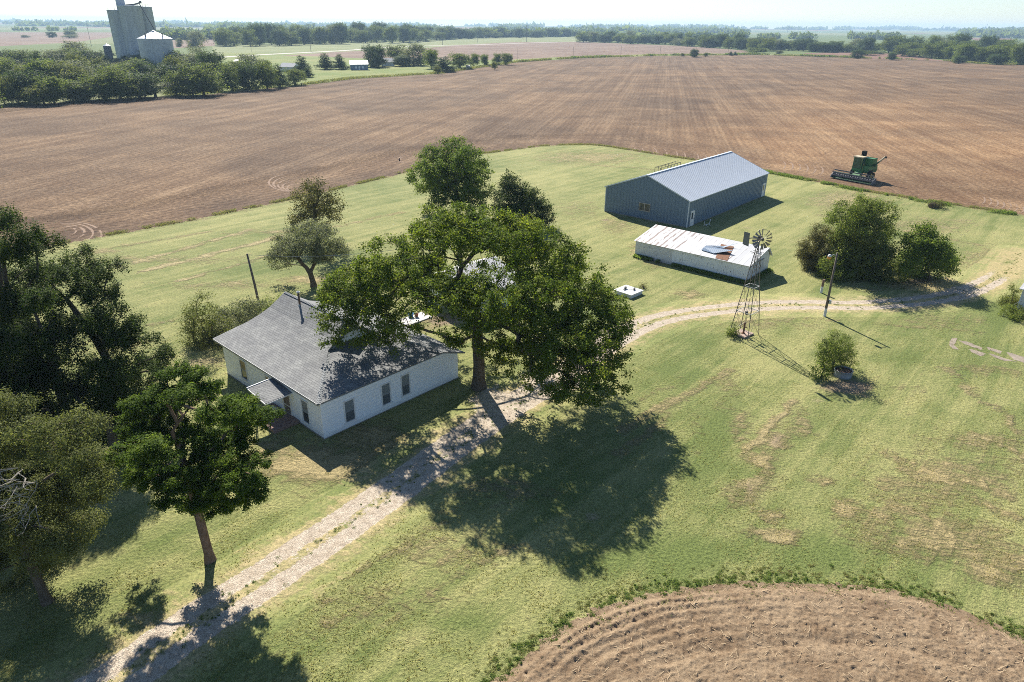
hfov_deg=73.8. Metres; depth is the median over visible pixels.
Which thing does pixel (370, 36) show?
dark tree
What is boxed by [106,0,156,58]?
grain elevator
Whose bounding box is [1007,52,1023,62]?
feathery tree
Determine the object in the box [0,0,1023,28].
sky
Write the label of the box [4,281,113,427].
cedar tree
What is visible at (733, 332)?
shrub
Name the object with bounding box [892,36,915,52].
dark tree
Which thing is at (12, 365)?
cedar tree
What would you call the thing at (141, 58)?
feathery tree
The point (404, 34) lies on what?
dark tree
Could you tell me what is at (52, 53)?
grey tree
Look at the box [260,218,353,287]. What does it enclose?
spreading tree
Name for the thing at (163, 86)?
thin tree
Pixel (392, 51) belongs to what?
tall tree
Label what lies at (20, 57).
tall tree
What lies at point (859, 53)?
dark tree
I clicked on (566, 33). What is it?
dark tree
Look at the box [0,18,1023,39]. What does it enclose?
woods
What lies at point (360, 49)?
country road
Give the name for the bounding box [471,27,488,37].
round tree
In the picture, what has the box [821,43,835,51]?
dark tree
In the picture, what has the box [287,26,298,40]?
dark tree
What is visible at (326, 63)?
evergreen tree
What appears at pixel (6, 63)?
tall tree
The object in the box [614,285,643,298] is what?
well cover
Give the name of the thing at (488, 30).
round tree
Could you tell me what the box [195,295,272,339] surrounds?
grey green bush
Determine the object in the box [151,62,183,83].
dark tree
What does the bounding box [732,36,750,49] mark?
dark tree
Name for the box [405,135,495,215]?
leafy tree
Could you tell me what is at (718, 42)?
dark tree
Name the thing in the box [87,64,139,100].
tall tree
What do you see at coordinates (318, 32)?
round tree
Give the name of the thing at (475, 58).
round tree
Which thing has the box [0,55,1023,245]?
ploughed field
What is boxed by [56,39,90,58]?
grey tree
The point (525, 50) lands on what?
stubble field
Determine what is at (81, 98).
grey tree
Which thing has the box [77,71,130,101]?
round tree
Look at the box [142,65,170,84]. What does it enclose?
round tree
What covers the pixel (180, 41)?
grey tree
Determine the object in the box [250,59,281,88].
tall tree
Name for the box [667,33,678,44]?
tall tree
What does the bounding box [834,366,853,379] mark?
stock tank
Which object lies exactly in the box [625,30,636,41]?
grey tree
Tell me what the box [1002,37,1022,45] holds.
round tree
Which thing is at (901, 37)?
tall tree
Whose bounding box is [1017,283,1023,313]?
weathered building
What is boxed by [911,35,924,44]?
tall tree
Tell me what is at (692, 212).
door
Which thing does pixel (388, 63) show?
house
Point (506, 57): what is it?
round tree
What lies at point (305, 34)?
dark tree
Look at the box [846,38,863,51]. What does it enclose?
grey tree
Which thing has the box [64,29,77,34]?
round tree
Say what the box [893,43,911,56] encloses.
round tree
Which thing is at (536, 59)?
hedge undergrowth
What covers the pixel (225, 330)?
olive shrub
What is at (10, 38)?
brown field
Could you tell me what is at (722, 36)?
dark tree
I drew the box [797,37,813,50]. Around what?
dark tree
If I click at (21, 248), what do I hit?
cedar tree
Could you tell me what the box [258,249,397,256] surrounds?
overhead wire
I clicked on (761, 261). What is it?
door
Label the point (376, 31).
round tree
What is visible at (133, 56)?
dark tree
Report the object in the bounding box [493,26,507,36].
dark tree
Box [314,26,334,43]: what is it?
round tree
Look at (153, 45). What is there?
grain bin
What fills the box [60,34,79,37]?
yellow tree
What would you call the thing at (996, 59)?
dark tree
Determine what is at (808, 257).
juniper bush
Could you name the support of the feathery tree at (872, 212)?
on the lawn at (172, 269)
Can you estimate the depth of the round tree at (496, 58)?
487.11 m
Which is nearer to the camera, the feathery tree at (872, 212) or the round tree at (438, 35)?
the feathery tree at (872, 212)
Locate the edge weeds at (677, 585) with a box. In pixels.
[480,563,1023,681]
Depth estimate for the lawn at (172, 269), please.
44.92 m
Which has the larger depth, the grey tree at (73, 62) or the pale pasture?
the pale pasture
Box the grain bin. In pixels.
[137,31,174,66]
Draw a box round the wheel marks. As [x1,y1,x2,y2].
[60,145,1023,238]
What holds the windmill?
on the lawn at (172, 269)
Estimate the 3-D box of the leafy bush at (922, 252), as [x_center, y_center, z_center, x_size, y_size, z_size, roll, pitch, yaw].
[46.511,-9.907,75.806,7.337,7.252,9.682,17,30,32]
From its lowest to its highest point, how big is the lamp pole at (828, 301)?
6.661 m
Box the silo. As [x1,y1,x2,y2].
[103,44,113,63]
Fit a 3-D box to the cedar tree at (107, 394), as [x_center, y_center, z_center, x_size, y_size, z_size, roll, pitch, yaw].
[-27.262,3.593,44.894,7.569,7.532,6.063,1,25,0]
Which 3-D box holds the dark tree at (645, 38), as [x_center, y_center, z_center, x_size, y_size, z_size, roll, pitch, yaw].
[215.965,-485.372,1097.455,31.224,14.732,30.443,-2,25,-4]
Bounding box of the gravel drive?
[15,245,1023,681]
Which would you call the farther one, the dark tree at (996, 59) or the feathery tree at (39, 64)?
the dark tree at (996, 59)
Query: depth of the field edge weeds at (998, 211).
120.73 m
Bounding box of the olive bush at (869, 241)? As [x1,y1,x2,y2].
[841,228,897,283]
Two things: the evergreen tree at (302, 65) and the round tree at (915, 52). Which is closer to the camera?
the evergreen tree at (302, 65)
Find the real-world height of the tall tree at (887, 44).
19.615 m
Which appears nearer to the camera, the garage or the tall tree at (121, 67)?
the garage
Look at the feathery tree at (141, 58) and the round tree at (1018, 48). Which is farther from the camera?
the round tree at (1018, 48)
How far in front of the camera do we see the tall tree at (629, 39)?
1083.49 m
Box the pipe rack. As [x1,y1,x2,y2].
[654,161,680,171]
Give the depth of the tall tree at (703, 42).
925.23 m
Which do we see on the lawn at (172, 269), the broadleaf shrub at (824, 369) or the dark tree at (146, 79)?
the broadleaf shrub at (824, 369)
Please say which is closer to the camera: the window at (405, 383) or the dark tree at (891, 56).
the window at (405, 383)
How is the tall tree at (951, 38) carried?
on the terrain at (828, 35)
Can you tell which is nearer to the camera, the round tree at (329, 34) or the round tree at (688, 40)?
the round tree at (329, 34)
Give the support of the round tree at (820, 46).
on the terrain at (828, 35)
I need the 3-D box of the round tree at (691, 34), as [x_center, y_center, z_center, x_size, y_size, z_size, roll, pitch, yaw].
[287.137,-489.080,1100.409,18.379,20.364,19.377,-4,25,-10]
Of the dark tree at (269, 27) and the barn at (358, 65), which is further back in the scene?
the dark tree at (269, 27)
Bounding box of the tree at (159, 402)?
[98,357,288,564]
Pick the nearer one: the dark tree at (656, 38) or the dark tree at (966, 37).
the dark tree at (966, 37)
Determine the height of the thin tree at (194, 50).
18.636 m
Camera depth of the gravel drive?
39.93 m
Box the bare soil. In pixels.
[492,580,1023,681]
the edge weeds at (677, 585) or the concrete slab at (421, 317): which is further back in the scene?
the concrete slab at (421, 317)
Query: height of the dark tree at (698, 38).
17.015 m
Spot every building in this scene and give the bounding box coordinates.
[972,38,1012,40]
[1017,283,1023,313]
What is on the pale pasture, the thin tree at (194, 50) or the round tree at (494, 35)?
the round tree at (494, 35)
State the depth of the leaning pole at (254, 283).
65.48 m
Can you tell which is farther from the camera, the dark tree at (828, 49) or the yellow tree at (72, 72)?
the dark tree at (828, 49)
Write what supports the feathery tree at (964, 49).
on the terrain at (828, 35)
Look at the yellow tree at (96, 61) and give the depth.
341.94 m
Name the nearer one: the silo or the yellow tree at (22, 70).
the yellow tree at (22, 70)
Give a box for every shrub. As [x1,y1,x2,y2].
[207,315,235,349]
[251,291,281,313]
[725,322,741,336]
[807,355,834,381]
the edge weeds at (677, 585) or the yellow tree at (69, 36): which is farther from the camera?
the yellow tree at (69, 36)
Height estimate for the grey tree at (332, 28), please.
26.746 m
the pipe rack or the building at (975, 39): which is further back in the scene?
the building at (975, 39)
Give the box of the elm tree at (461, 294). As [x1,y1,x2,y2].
[304,199,640,409]
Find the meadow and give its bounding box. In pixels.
[162,53,513,96]
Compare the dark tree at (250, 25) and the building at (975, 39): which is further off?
the building at (975, 39)
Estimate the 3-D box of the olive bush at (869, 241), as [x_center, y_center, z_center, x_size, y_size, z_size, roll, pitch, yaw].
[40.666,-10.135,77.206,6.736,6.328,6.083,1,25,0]
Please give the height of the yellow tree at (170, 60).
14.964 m
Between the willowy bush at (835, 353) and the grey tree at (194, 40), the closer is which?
the willowy bush at (835, 353)
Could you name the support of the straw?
on the bare soil
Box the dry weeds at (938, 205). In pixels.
[924,199,947,208]
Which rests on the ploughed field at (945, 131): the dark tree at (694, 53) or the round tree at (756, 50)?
the dark tree at (694, 53)
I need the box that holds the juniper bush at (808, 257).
[792,222,841,271]
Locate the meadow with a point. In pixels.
(320, 73)
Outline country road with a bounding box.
[225,41,591,56]
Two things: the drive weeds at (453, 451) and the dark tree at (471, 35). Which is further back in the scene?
the dark tree at (471, 35)
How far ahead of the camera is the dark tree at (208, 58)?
311.61 m
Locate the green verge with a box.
[515,53,779,61]
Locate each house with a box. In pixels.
[280,63,297,71]
[381,58,394,65]
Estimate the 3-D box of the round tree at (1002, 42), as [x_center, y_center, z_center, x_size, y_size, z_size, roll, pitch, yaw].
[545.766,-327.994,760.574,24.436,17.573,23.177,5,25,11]
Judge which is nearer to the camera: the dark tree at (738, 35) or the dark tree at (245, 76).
the dark tree at (245, 76)
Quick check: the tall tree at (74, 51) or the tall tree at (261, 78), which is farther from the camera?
the tall tree at (74, 51)
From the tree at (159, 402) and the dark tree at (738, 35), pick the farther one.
the dark tree at (738, 35)
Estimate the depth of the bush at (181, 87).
260.31 m
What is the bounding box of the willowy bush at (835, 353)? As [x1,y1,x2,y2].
[811,326,862,372]
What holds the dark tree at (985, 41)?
on the terrain at (828, 35)
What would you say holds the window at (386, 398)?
in the farmhouse
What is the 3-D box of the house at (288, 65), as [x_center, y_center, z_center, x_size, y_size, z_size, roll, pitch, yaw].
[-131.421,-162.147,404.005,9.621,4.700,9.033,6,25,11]
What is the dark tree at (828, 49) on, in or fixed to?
on the terrain at (828, 35)
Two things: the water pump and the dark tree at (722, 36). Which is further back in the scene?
the dark tree at (722, 36)
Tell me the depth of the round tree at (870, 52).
716.97 m
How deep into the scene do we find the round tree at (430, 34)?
1133.52 m
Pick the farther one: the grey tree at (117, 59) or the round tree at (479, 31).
the round tree at (479, 31)
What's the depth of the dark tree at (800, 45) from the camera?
829.22 m
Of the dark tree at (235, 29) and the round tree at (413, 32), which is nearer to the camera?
the dark tree at (235, 29)
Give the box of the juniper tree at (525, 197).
[490,167,557,228]
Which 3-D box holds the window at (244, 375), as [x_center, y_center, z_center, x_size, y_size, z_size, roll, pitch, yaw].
[-20.854,2.259,53.004,1.130,1.770,0.075,22,32,38]
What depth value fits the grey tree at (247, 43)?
881.38 m
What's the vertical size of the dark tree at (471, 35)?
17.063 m
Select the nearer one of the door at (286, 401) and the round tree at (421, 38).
the door at (286, 401)
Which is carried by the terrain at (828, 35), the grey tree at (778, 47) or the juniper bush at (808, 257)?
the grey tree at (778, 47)
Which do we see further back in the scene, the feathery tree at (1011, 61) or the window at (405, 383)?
the feathery tree at (1011, 61)
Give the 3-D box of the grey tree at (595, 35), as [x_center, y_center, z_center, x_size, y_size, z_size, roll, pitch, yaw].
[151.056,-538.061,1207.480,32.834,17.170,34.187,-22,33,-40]
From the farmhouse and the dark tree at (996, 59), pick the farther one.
the dark tree at (996, 59)
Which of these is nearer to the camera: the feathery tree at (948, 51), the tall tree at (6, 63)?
the tall tree at (6, 63)
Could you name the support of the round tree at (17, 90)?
on the terrain at (828, 35)
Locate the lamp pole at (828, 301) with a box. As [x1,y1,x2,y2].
[823,253,837,316]
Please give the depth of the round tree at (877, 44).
808.84 m
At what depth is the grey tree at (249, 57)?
379.23 m
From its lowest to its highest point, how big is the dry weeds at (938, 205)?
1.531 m
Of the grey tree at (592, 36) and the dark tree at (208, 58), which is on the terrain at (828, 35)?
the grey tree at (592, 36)
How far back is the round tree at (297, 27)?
1019.50 m
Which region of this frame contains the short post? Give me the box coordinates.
[820,279,824,292]
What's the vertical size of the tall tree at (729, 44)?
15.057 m
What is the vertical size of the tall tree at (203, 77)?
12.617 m
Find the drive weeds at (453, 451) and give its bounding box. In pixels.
[103,253,1021,681]
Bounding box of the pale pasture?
[212,36,582,53]
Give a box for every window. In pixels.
[238,358,248,382]
[300,398,310,426]
[343,397,356,424]
[380,381,392,406]
[400,372,411,397]
[639,202,650,211]
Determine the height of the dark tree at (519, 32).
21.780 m
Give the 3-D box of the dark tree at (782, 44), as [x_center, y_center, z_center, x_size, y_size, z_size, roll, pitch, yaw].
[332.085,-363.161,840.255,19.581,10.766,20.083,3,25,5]
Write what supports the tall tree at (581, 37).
on the stubble field at (525, 50)
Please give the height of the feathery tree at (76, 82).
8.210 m
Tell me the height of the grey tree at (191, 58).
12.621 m
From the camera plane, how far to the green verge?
643.27 m
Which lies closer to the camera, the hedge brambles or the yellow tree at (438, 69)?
the yellow tree at (438, 69)
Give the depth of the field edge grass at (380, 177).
116.71 m
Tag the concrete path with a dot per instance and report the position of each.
(1012, 355)
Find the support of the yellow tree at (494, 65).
on the ploughed field at (945, 131)
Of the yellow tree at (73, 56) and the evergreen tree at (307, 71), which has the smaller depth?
the yellow tree at (73, 56)
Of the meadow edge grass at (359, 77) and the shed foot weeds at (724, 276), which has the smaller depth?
the shed foot weeds at (724, 276)
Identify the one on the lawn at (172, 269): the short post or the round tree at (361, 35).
the short post
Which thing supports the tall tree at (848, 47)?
on the red field at (876, 56)
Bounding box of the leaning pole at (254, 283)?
[246,254,261,312]
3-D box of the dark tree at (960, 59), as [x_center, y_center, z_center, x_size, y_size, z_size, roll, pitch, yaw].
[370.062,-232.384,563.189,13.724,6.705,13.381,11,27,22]
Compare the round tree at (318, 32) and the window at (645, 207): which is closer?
the window at (645, 207)
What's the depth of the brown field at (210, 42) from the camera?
913.07 m
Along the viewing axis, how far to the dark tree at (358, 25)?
1095.94 m
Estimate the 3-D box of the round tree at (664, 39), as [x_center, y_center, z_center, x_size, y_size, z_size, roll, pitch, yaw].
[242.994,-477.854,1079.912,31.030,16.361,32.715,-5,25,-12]
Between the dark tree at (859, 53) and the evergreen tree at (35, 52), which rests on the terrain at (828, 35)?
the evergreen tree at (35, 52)
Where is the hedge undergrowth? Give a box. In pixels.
[514,53,1023,64]
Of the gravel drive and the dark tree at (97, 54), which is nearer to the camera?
the gravel drive
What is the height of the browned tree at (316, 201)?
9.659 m
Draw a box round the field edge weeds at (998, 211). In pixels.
[764,169,1020,215]
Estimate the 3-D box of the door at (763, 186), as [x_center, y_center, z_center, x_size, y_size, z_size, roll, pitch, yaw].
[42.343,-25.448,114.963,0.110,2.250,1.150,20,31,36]
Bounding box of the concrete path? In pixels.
[949,338,1023,362]
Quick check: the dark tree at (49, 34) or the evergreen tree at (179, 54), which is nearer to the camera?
the evergreen tree at (179, 54)
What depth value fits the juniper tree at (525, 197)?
94.79 m
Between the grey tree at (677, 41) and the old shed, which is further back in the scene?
the grey tree at (677, 41)
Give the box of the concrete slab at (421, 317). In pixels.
[398,312,431,324]
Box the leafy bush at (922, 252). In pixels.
[895,220,966,280]
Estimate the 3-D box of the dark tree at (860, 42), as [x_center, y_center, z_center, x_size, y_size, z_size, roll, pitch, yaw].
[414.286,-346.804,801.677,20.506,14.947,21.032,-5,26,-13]
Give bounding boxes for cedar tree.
[0,201,68,348]
[0,320,67,428]
[0,383,125,606]
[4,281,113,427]
[41,240,179,393]
[58,352,157,455]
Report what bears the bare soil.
on the lawn at (172, 269)
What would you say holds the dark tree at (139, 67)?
on the terrain at (828, 35)
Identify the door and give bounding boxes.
[282,395,292,415]
[689,210,694,226]
[756,258,763,273]
[761,183,765,196]
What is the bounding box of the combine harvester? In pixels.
[830,150,886,184]
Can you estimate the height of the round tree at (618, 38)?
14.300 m
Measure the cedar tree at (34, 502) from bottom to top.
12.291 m
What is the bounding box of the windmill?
[730,228,771,340]
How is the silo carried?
on the terrain at (828, 35)
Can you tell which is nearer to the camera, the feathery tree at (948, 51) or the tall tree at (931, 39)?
the feathery tree at (948, 51)
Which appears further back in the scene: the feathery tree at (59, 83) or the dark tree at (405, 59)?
the dark tree at (405, 59)
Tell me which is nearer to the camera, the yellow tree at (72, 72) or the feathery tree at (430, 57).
the yellow tree at (72, 72)
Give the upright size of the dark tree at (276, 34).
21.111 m
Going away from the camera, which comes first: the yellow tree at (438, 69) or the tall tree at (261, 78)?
the tall tree at (261, 78)
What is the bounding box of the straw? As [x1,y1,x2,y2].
[493,582,1023,681]
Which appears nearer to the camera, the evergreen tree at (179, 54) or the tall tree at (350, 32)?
the evergreen tree at (179, 54)
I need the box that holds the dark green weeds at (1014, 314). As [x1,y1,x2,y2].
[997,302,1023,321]
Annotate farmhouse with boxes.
[213,291,464,439]
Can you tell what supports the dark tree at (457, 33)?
on the pale pasture
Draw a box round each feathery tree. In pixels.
[18,56,65,80]
[28,73,70,103]
[63,78,100,98]
[122,57,157,73]
[422,48,439,67]
[479,54,488,64]
[819,187,915,283]
[943,43,960,57]
[949,43,982,60]
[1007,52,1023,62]
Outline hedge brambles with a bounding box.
[521,52,1023,64]
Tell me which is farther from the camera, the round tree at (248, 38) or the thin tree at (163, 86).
the round tree at (248, 38)
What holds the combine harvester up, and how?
on the ploughed field at (945, 131)
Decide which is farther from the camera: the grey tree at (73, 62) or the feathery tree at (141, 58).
the feathery tree at (141, 58)
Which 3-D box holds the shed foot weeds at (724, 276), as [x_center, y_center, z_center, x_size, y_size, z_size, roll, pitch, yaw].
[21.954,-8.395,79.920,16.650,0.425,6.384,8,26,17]
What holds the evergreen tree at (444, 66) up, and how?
on the meadow
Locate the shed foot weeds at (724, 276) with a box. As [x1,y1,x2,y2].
[633,253,773,283]
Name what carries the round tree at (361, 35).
on the pale pasture
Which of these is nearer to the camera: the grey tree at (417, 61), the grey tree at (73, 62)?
the grey tree at (73, 62)
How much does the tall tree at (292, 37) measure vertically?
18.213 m
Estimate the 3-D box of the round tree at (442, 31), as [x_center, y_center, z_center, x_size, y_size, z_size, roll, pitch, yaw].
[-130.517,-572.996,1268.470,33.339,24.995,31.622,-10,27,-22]
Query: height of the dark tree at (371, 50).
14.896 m
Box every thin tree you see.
[14,59,25,68]
[101,58,125,65]
[149,80,173,96]
[185,37,206,54]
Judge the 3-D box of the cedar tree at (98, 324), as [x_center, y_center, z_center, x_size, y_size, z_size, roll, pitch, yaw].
[-26.880,0.065,46.571,8.466,12.613,8.086,1,25,0]
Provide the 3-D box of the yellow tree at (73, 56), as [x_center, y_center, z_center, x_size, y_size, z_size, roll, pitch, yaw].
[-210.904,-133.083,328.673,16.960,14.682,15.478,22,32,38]
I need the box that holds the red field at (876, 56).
[804,52,950,61]
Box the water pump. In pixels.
[739,311,747,333]
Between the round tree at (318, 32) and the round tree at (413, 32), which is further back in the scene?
the round tree at (413, 32)
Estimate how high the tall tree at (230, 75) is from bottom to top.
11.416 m
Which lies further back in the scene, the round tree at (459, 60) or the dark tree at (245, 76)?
the round tree at (459, 60)
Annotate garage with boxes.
[428,256,516,311]
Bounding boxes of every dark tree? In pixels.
[0,48,26,61]
[0,68,47,102]
[45,32,57,37]
[77,49,116,62]
[118,59,154,80]
[120,54,140,60]
[122,71,165,97]
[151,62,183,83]
[194,49,226,82]
[229,25,240,35]
[232,63,262,89]
[246,22,263,36]
[251,22,267,45]
[262,21,275,44]
[268,28,287,45]
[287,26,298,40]
[295,26,312,44]
[334,22,349,43]
[350,21,368,40]
[359,43,388,65]
[360,29,372,42]
[367,24,384,40]
[371,20,387,27]
[389,55,413,65]
[395,25,411,42]
[424,25,434,38]
[442,26,454,39]
[452,27,462,38]
[454,28,467,38]
[466,30,477,38]
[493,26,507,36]
[512,28,524,37]
[529,30,547,37]
[545,27,560,36]
[560,28,573,36]
[594,34,612,42]
[605,30,616,41]
[637,34,652,43]
[648,34,663,43]
[673,32,683,39]
[689,49,699,56]
[696,34,709,46]
[707,38,721,47]
[714,33,728,47]
[732,33,744,47]
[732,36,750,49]
[776,41,789,49]
[791,40,807,50]
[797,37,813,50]
[806,42,818,51]
[814,42,834,51]
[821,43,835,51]
[829,41,843,51]
[849,49,865,58]
[857,40,874,49]
[860,37,877,51]
[887,52,897,59]
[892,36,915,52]
[952,55,966,63]
[954,32,973,44]
[976,34,999,46]
[986,54,1007,64]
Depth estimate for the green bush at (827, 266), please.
77.02 m
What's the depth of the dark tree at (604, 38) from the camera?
1159.31 m
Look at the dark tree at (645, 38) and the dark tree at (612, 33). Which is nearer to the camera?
the dark tree at (645, 38)
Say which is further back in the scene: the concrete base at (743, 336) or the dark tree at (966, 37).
the dark tree at (966, 37)
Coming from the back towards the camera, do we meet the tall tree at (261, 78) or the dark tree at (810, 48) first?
the dark tree at (810, 48)
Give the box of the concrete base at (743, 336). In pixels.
[735,328,753,338]
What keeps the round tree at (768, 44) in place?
on the terrain at (828, 35)
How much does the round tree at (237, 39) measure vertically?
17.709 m
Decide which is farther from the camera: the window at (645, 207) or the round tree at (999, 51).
the round tree at (999, 51)
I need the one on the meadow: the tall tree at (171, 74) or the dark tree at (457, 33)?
the tall tree at (171, 74)
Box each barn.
[349,61,367,69]
[604,151,768,227]
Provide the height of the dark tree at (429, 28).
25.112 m
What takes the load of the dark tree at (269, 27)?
on the pale pasture
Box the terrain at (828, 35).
[0,22,1023,106]
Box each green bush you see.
[173,287,226,350]
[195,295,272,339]
[813,250,859,282]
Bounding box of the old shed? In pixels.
[634,225,772,279]
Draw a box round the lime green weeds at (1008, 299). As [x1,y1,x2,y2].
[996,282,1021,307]
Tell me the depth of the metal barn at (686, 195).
102.04 m
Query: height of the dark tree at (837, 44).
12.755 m
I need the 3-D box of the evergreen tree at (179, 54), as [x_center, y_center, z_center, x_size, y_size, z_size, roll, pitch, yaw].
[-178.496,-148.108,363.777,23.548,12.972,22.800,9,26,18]
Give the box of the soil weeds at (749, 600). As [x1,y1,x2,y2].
[482,574,1022,680]
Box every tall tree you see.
[0,56,23,74]
[3,48,45,66]
[57,47,93,61]
[87,62,137,75]
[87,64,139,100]
[158,69,190,96]
[175,61,229,95]
[215,63,241,91]
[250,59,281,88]
[277,26,289,43]
[283,30,301,45]
[344,27,358,41]
[384,44,406,57]
[574,31,592,41]
[621,35,636,43]
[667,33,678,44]
[696,35,716,47]
[722,37,735,48]
[841,43,854,51]
[880,35,898,52]
[890,35,907,52]
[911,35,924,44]
[925,34,940,44]
[935,41,958,57]
[946,33,961,43]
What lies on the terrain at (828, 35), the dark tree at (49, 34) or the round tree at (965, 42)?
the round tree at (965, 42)
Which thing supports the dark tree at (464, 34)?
on the pale pasture
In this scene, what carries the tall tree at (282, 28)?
on the pale pasture
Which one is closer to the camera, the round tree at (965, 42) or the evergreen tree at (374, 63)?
the evergreen tree at (374, 63)
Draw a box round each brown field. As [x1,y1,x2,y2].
[0,32,111,45]
[172,38,214,47]
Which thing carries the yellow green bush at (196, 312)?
on the lawn at (172, 269)
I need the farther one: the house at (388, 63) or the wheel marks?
the house at (388, 63)
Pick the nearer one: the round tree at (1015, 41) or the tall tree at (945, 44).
the tall tree at (945, 44)
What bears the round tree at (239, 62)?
on the meadow
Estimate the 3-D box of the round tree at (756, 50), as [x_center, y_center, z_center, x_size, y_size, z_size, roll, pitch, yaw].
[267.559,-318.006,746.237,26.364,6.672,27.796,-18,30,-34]
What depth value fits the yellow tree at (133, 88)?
247.78 m
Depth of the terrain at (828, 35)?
1620.56 m
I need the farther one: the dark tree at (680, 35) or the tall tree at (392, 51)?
the dark tree at (680, 35)
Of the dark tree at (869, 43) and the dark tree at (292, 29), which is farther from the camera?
the dark tree at (292, 29)
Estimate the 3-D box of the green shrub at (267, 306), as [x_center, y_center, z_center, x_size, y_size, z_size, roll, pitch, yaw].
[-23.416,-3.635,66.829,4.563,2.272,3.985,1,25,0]
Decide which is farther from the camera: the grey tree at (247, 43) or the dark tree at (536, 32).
the dark tree at (536, 32)
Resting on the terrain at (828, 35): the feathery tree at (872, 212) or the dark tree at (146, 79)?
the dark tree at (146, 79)
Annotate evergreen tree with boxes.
[25,50,47,70]
[160,50,190,66]
[264,60,275,80]
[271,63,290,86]
[290,55,311,71]
[304,66,314,77]
[314,53,335,68]
[331,54,349,68]
[369,52,382,67]
[429,56,458,72]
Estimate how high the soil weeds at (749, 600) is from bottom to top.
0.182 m
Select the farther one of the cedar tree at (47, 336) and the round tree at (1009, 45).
the round tree at (1009, 45)
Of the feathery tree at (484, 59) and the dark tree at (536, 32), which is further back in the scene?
the dark tree at (536, 32)
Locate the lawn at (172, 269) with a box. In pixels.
[0,145,1023,681]
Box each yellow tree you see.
[0,62,35,81]
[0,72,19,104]
[11,81,67,104]
[43,56,92,81]
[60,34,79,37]
[62,48,91,72]
[86,52,117,72]
[107,77,152,98]
[161,52,190,73]
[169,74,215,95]
[433,66,441,73]
[491,62,497,69]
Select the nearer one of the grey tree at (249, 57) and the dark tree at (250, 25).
the grey tree at (249, 57)
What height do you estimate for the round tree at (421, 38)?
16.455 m
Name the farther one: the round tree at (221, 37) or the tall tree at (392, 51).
the round tree at (221, 37)
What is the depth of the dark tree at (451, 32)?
1287.50 m
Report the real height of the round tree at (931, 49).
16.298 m
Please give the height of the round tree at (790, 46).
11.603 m
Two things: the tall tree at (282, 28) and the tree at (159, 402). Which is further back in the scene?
the tall tree at (282, 28)
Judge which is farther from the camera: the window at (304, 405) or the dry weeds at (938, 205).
the dry weeds at (938, 205)
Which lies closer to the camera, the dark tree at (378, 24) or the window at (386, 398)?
the window at (386, 398)
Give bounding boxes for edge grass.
[41,143,1007,247]
[163,61,516,94]
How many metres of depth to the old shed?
80.47 m
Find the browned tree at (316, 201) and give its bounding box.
[284,176,348,235]
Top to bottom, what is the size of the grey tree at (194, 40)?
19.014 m
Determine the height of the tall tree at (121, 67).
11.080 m
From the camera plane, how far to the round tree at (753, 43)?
828.69 m
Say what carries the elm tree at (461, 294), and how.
on the lawn at (172, 269)
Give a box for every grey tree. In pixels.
[39,48,69,62]
[50,58,95,76]
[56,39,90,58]
[61,82,93,102]
[114,58,128,62]
[174,53,199,74]
[175,38,183,46]
[183,31,208,46]
[234,53,266,72]
[238,34,249,44]
[327,25,342,43]
[398,41,427,65]
[586,32,597,41]
[589,32,599,41]
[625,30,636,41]
[670,38,684,45]
[768,39,781,50]
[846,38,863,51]
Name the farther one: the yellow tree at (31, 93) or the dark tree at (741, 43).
the dark tree at (741, 43)
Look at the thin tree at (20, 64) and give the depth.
312.88 m
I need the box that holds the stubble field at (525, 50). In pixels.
[284,42,746,60]
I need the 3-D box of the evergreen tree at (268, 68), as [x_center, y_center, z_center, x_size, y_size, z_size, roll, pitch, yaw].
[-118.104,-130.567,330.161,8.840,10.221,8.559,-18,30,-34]
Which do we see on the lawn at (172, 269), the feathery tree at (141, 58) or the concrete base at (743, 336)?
the concrete base at (743, 336)
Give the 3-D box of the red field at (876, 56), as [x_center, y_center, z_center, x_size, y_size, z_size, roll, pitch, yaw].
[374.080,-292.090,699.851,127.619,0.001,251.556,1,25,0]
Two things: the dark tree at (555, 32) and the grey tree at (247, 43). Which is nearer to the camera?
the grey tree at (247, 43)
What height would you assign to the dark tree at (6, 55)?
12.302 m
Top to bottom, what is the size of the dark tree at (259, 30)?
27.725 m
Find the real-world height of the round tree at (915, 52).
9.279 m
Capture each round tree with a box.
[1,77,31,104]
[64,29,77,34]
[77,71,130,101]
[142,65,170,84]
[211,28,235,45]
[221,57,250,81]
[223,32,241,45]
[240,27,259,45]
[282,67,306,85]
[291,24,304,29]
[310,24,326,43]
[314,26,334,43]
[351,28,369,42]
[370,24,384,41]
[383,24,399,42]
[406,25,420,41]
[412,32,427,41]
[419,29,435,41]
[430,31,444,39]
[435,27,449,39]
[446,51,473,67]
[470,52,480,65]
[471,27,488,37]
[481,27,494,37]
[489,32,502,37]
[491,53,500,62]
[500,51,513,64]
[611,35,623,42]
[659,34,671,43]
[680,35,694,45]
[684,32,693,39]
[745,47,767,52]
[746,37,759,48]
[755,37,776,48]
[781,42,796,50]
[813,44,826,52]
[864,50,879,54]
[872,42,884,50]
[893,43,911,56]
[895,40,925,55]
[906,48,928,57]
[919,41,944,58]
[958,40,978,44]
[971,45,999,61]
[981,44,1009,61]
[981,46,1013,61]
[995,38,1013,45]
[998,41,1016,49]
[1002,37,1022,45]
[1008,43,1023,62]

